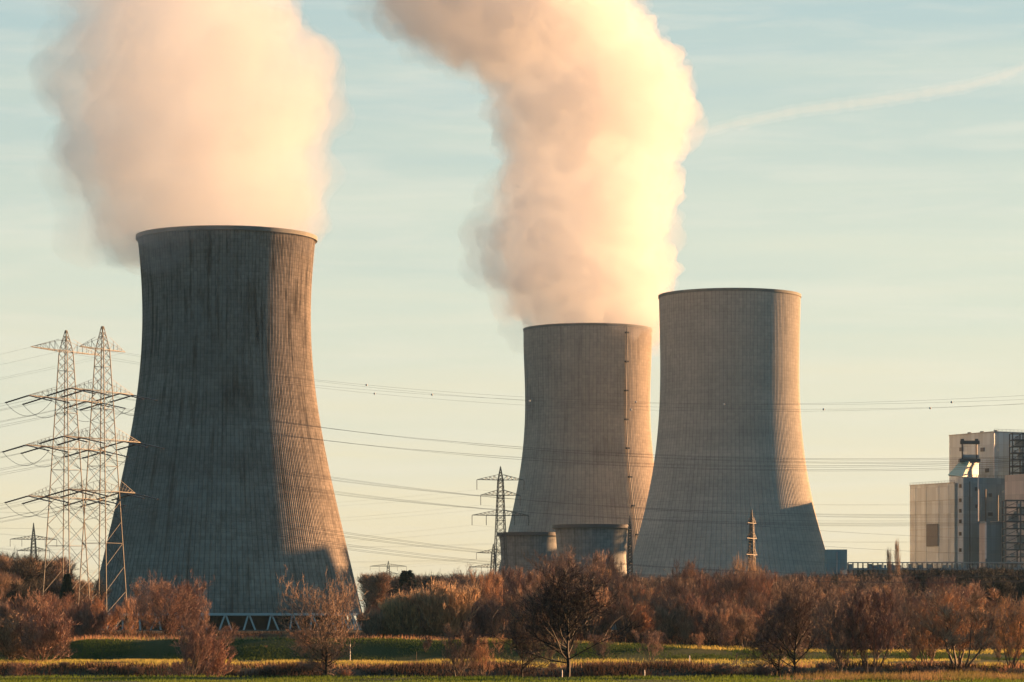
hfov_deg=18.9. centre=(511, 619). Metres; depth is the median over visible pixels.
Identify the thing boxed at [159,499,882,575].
power line
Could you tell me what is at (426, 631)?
bare shrub
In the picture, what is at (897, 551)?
bare poplar
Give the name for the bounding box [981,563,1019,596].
woodland tree
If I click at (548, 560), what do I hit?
bare tree
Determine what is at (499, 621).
bare willow
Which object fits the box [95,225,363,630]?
cooling tower
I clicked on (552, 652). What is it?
bare willow
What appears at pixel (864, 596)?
bare willow
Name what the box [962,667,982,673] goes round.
bare shrub
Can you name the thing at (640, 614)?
bare shrub
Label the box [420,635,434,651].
bare willow
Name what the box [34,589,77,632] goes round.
bare willow
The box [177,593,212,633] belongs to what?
bare willow
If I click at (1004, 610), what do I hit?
bare willow
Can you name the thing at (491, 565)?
lattice pylon
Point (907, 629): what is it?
bare willow
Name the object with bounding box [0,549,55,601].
woodland tree
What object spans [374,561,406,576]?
lattice pylon
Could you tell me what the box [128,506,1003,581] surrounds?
power line
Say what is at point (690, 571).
bare willow
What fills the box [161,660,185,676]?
bare willow
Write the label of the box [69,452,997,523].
power line
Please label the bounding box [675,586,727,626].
bare willow
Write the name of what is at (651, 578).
bare tree
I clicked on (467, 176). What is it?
sky
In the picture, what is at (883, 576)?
woodland tree
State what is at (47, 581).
woodland tree
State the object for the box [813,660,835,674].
bare shrub
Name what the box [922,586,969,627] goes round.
bare willow
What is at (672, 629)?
bare tree
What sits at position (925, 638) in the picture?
bare willow
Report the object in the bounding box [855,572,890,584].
woodland tree
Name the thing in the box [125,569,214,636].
bare tree
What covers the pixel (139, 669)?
bare shrub
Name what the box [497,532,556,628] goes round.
cooling tower
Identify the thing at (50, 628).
bare shrub
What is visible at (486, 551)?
power line
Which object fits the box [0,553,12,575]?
woodland tree
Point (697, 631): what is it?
bare willow
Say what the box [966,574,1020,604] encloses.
woodland tree
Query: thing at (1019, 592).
woodland tree
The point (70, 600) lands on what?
bare willow
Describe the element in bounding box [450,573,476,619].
woodland tree
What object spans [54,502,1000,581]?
power line
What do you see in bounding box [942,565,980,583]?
woodland tree
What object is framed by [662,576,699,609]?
bare willow
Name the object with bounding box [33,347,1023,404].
power line
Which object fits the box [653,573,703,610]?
bare tree
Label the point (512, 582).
bare willow
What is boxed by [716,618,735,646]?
bare tree
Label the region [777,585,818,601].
bare willow
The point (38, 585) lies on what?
woodland tree
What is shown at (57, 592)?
woodland tree
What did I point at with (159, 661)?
straw grass
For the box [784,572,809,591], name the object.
woodland tree
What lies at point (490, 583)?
bare willow
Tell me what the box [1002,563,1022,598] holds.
woodland tree
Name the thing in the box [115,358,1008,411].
power line
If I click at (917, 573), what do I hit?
woodland tree
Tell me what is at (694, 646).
crest grass
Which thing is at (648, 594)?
bare willow
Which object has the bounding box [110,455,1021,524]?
power line
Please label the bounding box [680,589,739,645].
bare willow
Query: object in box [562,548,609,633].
bare willow
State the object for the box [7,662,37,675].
bare willow
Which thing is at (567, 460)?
power line
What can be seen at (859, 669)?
bare shrub
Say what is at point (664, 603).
bare willow
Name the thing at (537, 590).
bare shrub
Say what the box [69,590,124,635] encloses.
bare shrub
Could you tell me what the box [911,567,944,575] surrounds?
woodland tree
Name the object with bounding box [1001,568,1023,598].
woodland tree
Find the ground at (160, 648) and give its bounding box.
[0,620,1023,681]
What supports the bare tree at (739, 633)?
on the ground at (160, 648)
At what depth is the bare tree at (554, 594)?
330.10 m
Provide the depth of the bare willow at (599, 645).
442.66 m
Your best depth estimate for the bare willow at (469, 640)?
329.03 m
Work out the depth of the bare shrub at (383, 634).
493.22 m
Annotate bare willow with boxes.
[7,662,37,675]
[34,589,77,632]
[49,593,89,612]
[55,603,90,617]
[75,613,101,637]
[114,596,142,635]
[128,580,164,633]
[160,577,207,634]
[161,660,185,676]
[175,612,240,676]
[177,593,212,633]
[286,628,312,656]
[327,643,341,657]
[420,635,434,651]
[440,619,480,676]
[460,634,506,676]
[468,566,525,633]
[478,571,524,634]
[484,598,523,637]
[486,599,503,638]
[493,568,540,628]
[498,565,557,624]
[501,585,527,628]
[514,586,543,635]
[520,570,558,596]
[522,584,554,637]
[544,640,557,658]
[561,636,580,655]
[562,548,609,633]
[566,586,610,640]
[570,559,618,634]
[571,564,626,636]
[581,566,611,632]
[587,568,642,636]
[587,633,611,659]
[589,592,625,635]
[594,545,625,631]
[606,579,644,637]
[613,594,640,641]
[625,582,653,607]
[628,578,665,633]
[631,630,663,660]
[642,589,663,631]
[645,573,669,596]
[652,631,664,642]
[658,594,688,641]
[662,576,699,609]
[663,557,706,628]
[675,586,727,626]
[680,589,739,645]
[682,566,721,634]
[686,619,713,644]
[689,572,742,639]
[691,632,705,648]
[696,580,746,610]
[697,605,735,647]
[705,603,727,640]
[711,599,740,647]
[715,551,765,628]
[716,629,739,648]
[720,567,779,640]
[730,603,765,646]
[743,589,772,637]
[746,564,768,581]
[749,568,794,627]
[765,578,781,612]
[775,574,836,635]
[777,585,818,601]
[789,568,810,596]
[792,643,805,660]
[804,609,823,648]
[806,567,841,609]
[806,593,864,672]
[811,590,854,611]
[834,585,858,616]
[839,583,909,675]
[845,585,872,621]
[864,586,883,627]
[870,586,905,617]
[872,584,890,612]
[884,596,956,662]
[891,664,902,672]
[893,618,912,644]
[895,591,919,617]
[902,573,955,621]
[907,645,921,659]
[912,581,1023,668]
[915,584,945,616]
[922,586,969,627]
[937,580,985,619]
[959,594,980,623]
[968,597,987,630]
[972,636,981,651]
[983,600,1002,635]
[987,591,1023,665]
[990,637,1002,660]
[993,600,1021,632]
[993,604,1005,626]
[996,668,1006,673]
[1005,609,1021,637]
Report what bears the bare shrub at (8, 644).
on the ground at (160, 648)
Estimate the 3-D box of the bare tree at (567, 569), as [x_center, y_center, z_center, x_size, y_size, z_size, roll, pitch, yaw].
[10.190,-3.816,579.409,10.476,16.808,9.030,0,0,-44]
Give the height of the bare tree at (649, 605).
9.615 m
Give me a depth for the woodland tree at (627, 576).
943.46 m
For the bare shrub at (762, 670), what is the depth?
390.56 m
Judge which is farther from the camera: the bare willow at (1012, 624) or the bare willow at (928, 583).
the bare willow at (928, 583)
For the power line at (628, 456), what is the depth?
589.93 m
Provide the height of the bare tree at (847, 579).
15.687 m
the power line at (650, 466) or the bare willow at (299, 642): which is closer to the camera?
the bare willow at (299, 642)
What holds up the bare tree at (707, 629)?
on the ground at (160, 648)
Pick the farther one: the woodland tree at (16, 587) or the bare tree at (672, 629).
the woodland tree at (16, 587)
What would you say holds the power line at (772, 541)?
hanging from the lattice pylon at (503, 508)
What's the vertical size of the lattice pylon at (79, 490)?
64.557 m
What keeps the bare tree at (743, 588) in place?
on the ground at (160, 648)
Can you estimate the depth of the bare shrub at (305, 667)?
392.78 m
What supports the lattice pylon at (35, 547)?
on the ground at (160, 648)
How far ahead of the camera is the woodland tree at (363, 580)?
920.28 m
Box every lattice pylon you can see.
[2,330,127,605]
[12,523,56,558]
[39,326,163,634]
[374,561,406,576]
[472,544,500,573]
[474,466,528,575]
[627,515,632,573]
[746,510,756,572]
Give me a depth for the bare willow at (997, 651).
442.57 m
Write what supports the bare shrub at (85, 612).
on the ground at (160, 648)
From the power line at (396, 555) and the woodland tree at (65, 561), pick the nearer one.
the power line at (396, 555)
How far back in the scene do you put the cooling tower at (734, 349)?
1366.18 m
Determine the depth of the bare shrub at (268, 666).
392.31 m
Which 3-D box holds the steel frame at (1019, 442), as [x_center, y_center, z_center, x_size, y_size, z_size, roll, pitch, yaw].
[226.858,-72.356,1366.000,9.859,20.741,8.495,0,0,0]
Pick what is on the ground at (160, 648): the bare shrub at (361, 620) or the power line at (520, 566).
the bare shrub at (361, 620)
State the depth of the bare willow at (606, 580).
531.69 m
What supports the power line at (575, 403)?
hanging from the lattice pylon at (79, 490)
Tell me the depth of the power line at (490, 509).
589.54 m
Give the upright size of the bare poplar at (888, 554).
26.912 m
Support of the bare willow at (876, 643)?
on the ground at (160, 648)
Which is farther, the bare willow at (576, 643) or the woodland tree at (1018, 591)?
the woodland tree at (1018, 591)
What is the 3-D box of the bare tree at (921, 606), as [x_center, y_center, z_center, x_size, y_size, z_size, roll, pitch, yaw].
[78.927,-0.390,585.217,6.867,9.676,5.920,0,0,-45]
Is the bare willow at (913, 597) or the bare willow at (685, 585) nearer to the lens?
the bare willow at (685, 585)
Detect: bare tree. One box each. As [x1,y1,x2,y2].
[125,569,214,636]
[269,565,374,675]
[388,577,427,595]
[428,564,494,606]
[458,566,515,627]
[460,559,655,676]
[472,591,502,630]
[490,612,565,676]
[521,544,587,576]
[527,558,577,583]
[533,546,572,577]
[544,556,592,586]
[608,566,648,596]
[641,568,689,604]
[642,590,670,637]
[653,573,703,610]
[653,608,684,644]
[666,618,676,643]
[676,619,693,645]
[686,611,705,640]
[693,604,729,646]
[698,567,731,603]
[701,568,759,627]
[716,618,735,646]
[717,567,752,637]
[729,608,822,676]
[730,617,752,646]
[736,609,756,646]
[744,576,827,675]
[752,614,772,640]
[797,577,825,615]
[818,589,847,614]
[820,567,863,609]
[843,577,868,595]
[857,564,916,611]
[861,572,913,601]
[913,592,930,623]
[998,610,1009,632]
[1005,592,1023,622]
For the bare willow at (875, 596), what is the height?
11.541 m
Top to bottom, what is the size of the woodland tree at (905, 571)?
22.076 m
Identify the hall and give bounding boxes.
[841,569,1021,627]
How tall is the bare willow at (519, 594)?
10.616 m
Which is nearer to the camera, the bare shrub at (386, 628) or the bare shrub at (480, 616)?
the bare shrub at (386, 628)
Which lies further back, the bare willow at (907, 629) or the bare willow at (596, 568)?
the bare willow at (596, 568)
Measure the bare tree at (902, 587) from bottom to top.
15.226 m
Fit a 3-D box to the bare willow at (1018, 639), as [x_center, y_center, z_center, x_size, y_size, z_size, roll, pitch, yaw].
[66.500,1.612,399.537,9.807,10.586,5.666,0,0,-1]
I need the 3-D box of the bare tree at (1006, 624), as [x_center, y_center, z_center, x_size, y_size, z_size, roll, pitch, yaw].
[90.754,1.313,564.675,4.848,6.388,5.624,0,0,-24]
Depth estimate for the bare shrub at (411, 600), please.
490.94 m
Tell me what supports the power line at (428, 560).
hanging from the lattice pylon at (751, 537)
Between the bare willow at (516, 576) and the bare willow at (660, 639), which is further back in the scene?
the bare willow at (516, 576)
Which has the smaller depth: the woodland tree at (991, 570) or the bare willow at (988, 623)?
the bare willow at (988, 623)
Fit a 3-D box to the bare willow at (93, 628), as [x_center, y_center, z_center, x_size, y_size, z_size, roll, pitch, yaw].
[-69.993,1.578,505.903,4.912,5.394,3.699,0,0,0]
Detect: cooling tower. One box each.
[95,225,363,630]
[497,323,653,573]
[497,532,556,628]
[552,524,627,629]
[628,288,824,586]
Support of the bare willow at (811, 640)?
on the ground at (160, 648)
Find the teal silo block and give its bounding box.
[824,549,846,577]
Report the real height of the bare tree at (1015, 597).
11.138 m
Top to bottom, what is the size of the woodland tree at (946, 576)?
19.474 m
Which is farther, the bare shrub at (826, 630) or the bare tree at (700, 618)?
the bare shrub at (826, 630)
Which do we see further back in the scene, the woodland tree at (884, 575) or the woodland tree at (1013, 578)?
the woodland tree at (1013, 578)
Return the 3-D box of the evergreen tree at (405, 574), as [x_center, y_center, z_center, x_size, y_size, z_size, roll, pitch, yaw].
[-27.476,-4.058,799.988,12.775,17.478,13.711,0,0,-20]
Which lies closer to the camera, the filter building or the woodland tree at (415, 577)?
the woodland tree at (415, 577)
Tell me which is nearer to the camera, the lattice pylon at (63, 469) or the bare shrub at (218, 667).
the bare shrub at (218, 667)
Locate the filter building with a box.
[1005,474,1023,567]
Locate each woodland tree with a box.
[0,548,16,558]
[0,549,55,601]
[0,552,15,576]
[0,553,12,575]
[0,572,14,606]
[2,571,24,589]
[2,580,24,606]
[5,551,47,603]
[5,579,27,614]
[10,557,42,584]
[11,577,46,609]
[27,555,55,582]
[28,571,63,600]
[28,578,54,604]
[41,560,78,581]
[42,558,68,574]
[43,566,71,587]
[46,555,78,577]
[49,578,61,609]
[51,578,85,597]
[58,579,86,601]
[76,578,94,602]
[89,574,113,609]
[355,572,377,609]
[357,572,368,608]
[360,571,393,611]
[383,571,401,601]
[388,576,399,590]
[414,573,428,580]
[419,569,455,587]
[420,576,446,591]
[421,571,449,589]
[432,576,459,585]
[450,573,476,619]
[621,572,639,581]
[635,574,659,600]
[653,574,669,582]
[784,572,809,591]
[799,575,821,590]
[830,573,860,587]
[846,565,876,576]
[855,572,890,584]
[856,570,892,585]
[873,570,894,579]
[883,564,919,580]
[889,584,915,614]
[898,569,945,593]
[902,567,947,586]
[909,584,936,627]
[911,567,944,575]
[918,570,967,586]
[923,562,957,575]
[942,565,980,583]
[946,576,971,585]
[956,564,998,580]
[957,578,988,602]
[964,566,1006,596]
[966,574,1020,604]
[973,565,1007,608]
[980,576,1015,605]
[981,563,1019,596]
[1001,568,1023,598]
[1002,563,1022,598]
[1002,569,1023,600]
[1007,579,1023,604]
[1009,581,1023,607]
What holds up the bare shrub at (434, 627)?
on the ground at (160, 648)
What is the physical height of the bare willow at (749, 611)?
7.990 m
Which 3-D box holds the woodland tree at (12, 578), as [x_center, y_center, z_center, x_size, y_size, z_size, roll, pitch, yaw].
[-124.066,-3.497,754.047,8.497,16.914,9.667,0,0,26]
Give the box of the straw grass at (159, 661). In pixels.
[0,657,1023,667]
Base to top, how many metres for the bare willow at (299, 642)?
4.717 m
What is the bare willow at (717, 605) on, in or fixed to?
on the ground at (160, 648)
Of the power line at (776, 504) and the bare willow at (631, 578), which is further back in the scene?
the power line at (776, 504)
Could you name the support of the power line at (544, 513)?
hanging from the lattice pylon at (63, 469)
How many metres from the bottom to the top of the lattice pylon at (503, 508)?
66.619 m
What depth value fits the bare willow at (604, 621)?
505.45 m
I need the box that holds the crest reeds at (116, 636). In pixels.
[65,633,614,643]
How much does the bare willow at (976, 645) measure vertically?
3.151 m
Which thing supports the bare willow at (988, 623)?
on the ground at (160, 648)
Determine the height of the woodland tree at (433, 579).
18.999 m
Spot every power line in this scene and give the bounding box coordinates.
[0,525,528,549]
[2,542,741,561]
[3,525,741,546]
[6,540,744,561]
[9,526,747,546]
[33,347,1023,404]
[53,451,1022,522]
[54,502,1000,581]
[55,401,1021,465]
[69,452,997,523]
[73,403,1017,466]
[84,347,1022,404]
[90,442,1020,514]
[92,507,1023,582]
[94,495,877,575]
[99,394,1022,458]
[105,443,966,515]
[109,496,1022,576]
[110,395,1007,459]
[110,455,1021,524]
[111,505,1023,581]
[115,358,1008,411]
[118,408,1018,469]
[125,408,1014,470]
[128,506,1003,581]
[130,353,1013,409]
[131,457,996,525]
[144,498,1023,575]
[146,399,999,461]
[149,447,982,516]
[157,400,1013,463]
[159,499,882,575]
[164,448,992,517]
[476,525,1020,541]
[486,505,1013,520]
[487,490,1020,504]
[529,490,996,504]
[533,506,1003,520]
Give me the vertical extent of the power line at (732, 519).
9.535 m
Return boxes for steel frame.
[1002,500,1023,567]
[1009,433,1023,474]
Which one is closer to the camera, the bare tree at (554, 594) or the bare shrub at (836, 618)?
the bare tree at (554, 594)
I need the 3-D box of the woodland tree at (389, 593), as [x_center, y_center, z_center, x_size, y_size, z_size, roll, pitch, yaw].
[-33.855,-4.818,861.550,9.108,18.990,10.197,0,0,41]
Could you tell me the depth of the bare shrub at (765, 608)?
505.26 m
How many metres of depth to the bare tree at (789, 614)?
330.15 m
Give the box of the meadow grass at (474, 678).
[0,673,1023,681]
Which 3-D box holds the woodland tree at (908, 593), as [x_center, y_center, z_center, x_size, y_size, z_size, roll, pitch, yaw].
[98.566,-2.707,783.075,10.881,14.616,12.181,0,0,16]
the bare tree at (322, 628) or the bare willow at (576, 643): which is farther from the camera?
the bare willow at (576, 643)
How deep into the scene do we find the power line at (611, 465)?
603.07 m
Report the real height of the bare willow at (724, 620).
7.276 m
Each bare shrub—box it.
[0,587,55,637]
[0,609,41,660]
[13,602,82,661]
[47,612,72,638]
[59,598,109,638]
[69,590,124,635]
[86,668,97,672]
[128,665,144,674]
[170,623,237,676]
[222,664,243,673]
[262,664,278,672]
[294,661,321,671]
[330,666,353,676]
[356,605,381,637]
[362,607,384,637]
[376,592,409,636]
[380,616,391,638]
[381,612,402,637]
[382,590,417,638]
[395,601,423,637]
[398,591,436,637]
[408,579,485,639]
[408,589,460,638]
[415,596,468,638]
[454,601,500,638]
[521,577,588,640]
[553,577,600,640]
[616,598,656,642]
[649,607,675,640]
[654,587,714,645]
[708,661,739,674]
[752,663,773,676]
[758,594,825,641]
[782,666,807,675]
[811,604,848,639]
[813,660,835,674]
[817,615,840,640]
[852,665,882,674]
[876,609,908,648]
[906,621,935,644]
[915,666,947,674]
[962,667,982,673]
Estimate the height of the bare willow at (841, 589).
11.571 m
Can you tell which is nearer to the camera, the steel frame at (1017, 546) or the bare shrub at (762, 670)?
the bare shrub at (762, 670)
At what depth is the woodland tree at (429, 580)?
873.33 m
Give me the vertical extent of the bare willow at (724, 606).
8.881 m
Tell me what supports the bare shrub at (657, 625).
on the ground at (160, 648)
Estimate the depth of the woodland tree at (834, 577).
878.53 m
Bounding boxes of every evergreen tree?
[58,573,74,605]
[392,570,418,595]
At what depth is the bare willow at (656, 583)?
674.09 m
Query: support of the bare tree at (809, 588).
on the ground at (160, 648)
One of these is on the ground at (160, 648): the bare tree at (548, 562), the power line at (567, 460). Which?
the bare tree at (548, 562)
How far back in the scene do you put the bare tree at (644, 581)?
667.43 m
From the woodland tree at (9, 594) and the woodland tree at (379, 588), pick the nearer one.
the woodland tree at (9, 594)
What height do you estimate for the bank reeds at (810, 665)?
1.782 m
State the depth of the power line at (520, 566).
597.72 m
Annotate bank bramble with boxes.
[0,657,1023,676]
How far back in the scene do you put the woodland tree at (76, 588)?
712.12 m
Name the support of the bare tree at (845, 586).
on the ground at (160, 648)
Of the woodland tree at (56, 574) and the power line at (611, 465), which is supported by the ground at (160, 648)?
the woodland tree at (56, 574)
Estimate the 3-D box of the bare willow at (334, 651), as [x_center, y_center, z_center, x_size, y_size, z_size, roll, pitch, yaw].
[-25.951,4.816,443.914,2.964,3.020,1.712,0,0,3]
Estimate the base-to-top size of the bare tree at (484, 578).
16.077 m
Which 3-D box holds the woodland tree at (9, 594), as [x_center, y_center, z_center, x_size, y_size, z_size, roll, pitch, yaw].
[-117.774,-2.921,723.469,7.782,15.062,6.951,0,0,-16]
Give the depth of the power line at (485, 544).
1169.17 m
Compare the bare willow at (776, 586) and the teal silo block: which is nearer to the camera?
the bare willow at (776, 586)
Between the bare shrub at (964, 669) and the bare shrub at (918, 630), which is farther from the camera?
the bare shrub at (918, 630)
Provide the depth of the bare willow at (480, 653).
337.35 m
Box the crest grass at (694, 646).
[71,635,1023,653]
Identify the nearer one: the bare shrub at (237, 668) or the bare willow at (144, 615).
the bare shrub at (237, 668)
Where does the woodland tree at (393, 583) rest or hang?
on the ground at (160, 648)
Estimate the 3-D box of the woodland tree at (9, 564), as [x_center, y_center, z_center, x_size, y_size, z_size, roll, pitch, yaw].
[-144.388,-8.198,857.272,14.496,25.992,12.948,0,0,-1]
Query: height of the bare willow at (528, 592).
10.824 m
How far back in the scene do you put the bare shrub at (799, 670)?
390.91 m
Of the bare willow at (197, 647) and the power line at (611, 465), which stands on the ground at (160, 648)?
the bare willow at (197, 647)
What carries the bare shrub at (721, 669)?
on the ground at (160, 648)
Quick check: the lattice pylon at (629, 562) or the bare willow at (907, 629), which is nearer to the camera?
the bare willow at (907, 629)
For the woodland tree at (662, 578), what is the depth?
947.06 m
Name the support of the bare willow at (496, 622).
on the ground at (160, 648)
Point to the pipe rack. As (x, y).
(878, 566)
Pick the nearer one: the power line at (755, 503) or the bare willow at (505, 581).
the bare willow at (505, 581)
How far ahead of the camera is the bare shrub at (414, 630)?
488.77 m
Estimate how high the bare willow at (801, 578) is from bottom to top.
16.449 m
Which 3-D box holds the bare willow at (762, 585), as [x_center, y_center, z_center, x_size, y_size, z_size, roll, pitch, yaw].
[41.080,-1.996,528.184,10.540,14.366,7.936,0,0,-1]
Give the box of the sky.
[0,0,1023,619]
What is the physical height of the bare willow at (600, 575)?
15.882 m
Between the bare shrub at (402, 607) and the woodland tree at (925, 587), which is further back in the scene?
the woodland tree at (925, 587)
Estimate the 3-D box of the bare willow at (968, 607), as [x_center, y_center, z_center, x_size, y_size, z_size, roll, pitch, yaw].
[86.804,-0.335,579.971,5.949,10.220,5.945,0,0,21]
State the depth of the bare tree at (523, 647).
344.01 m
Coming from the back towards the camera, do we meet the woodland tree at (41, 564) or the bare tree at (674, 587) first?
the woodland tree at (41, 564)
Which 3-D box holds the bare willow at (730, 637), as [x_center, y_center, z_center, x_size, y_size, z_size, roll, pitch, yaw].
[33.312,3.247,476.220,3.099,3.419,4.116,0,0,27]
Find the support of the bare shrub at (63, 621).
on the ground at (160, 648)
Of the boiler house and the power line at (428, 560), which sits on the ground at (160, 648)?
the boiler house
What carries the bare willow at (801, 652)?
on the ground at (160, 648)
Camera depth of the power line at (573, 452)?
592.62 m
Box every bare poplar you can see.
[886,548,893,583]
[894,536,900,577]
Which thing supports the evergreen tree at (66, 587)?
on the ground at (160, 648)
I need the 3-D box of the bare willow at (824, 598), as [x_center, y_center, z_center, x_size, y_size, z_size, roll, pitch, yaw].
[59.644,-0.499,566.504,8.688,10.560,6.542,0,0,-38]
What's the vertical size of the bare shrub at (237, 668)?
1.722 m
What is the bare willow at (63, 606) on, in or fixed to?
on the ground at (160, 648)
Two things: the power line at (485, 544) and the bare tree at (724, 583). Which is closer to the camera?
the bare tree at (724, 583)
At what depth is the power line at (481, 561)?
618.57 m
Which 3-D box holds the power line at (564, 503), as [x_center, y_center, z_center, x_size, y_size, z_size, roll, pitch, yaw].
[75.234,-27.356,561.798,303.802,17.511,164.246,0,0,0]
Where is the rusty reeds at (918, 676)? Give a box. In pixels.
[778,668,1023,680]
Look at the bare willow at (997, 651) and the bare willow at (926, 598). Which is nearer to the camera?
the bare willow at (997, 651)
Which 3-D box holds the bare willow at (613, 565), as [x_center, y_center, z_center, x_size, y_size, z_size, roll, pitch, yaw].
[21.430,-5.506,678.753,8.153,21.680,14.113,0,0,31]
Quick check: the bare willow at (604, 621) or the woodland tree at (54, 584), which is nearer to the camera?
the bare willow at (604, 621)
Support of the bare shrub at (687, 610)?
on the ground at (160, 648)
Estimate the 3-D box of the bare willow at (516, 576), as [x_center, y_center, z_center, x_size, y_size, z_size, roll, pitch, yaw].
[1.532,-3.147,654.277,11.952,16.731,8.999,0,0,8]
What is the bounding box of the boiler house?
[910,429,1023,567]
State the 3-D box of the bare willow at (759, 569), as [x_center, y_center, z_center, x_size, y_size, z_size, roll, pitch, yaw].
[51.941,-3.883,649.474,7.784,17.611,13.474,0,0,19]
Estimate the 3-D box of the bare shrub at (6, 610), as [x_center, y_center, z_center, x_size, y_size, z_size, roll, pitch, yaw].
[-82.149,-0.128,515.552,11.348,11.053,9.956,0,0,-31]
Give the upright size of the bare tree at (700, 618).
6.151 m
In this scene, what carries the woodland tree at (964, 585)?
on the ground at (160, 648)
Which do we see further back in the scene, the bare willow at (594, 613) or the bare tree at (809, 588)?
the bare tree at (809, 588)
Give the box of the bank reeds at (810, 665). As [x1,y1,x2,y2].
[1,658,1023,670]
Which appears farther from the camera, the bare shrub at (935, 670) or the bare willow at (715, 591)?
the bare willow at (715, 591)
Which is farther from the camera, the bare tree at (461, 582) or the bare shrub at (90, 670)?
the bare tree at (461, 582)
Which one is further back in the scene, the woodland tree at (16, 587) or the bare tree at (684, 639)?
the woodland tree at (16, 587)
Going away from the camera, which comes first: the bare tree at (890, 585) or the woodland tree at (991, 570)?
the bare tree at (890, 585)
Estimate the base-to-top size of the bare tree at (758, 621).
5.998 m
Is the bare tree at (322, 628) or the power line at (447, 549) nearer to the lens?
the bare tree at (322, 628)
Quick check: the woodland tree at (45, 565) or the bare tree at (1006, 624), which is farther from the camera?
the woodland tree at (45, 565)
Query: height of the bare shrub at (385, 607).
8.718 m
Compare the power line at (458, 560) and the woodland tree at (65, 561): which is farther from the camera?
the power line at (458, 560)
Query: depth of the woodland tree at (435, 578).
873.39 m
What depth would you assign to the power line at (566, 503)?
603.34 m
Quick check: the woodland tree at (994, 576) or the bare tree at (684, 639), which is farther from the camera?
the woodland tree at (994, 576)
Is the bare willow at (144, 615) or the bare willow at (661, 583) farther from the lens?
the bare willow at (661, 583)
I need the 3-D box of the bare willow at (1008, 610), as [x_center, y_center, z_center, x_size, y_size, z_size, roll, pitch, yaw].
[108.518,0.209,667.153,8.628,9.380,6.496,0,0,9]
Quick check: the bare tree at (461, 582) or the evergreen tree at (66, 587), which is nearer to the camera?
the bare tree at (461, 582)
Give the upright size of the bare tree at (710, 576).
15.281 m
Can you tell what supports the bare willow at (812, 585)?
on the ground at (160, 648)
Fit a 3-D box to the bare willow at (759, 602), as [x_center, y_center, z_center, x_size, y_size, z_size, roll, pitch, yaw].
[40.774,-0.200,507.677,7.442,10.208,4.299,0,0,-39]
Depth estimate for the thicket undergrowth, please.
502.49 m
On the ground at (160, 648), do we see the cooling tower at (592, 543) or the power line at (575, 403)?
the cooling tower at (592, 543)
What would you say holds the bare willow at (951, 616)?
on the ground at (160, 648)
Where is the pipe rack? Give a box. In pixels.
[847,562,1023,574]
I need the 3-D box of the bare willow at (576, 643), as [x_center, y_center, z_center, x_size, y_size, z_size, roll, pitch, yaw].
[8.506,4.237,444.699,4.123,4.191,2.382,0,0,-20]
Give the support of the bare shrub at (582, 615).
on the ground at (160, 648)
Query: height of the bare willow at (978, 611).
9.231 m
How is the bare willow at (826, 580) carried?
on the ground at (160, 648)
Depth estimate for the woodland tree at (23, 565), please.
798.57 m
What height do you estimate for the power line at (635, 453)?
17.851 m
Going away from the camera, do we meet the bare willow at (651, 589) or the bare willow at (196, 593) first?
the bare willow at (196, 593)
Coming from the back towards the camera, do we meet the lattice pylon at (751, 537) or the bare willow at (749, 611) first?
the lattice pylon at (751, 537)
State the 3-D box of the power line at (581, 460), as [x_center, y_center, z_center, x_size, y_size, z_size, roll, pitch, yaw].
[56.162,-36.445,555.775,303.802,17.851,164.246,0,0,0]
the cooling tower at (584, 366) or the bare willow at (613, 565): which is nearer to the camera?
the bare willow at (613, 565)
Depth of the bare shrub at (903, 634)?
494.15 m
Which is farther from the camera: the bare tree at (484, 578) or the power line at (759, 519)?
the power line at (759, 519)
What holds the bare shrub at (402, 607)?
on the ground at (160, 648)
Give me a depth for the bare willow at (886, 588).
569.44 m
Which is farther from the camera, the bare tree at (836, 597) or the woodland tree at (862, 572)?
the woodland tree at (862, 572)
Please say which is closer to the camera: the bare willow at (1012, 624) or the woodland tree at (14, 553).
the bare willow at (1012, 624)
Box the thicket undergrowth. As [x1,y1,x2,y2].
[68,626,1023,650]
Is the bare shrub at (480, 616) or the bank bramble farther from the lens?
the bare shrub at (480, 616)
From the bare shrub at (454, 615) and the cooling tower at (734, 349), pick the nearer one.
the bare shrub at (454, 615)
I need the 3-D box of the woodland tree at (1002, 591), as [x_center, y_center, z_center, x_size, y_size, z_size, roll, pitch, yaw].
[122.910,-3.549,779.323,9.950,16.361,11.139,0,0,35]
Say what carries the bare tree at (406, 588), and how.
on the ground at (160, 648)
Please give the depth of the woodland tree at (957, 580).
828.64 m
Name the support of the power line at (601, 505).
hanging from the lattice pylon at (79, 490)
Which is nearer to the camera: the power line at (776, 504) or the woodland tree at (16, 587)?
the woodland tree at (16, 587)
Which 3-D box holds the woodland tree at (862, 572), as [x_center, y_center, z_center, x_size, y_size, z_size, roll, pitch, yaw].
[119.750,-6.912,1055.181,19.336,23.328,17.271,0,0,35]
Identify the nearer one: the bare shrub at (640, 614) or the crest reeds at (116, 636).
the crest reeds at (116, 636)
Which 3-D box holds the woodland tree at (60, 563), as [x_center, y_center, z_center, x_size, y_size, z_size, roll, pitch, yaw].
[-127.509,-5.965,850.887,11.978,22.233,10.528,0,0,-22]
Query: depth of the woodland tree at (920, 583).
891.60 m

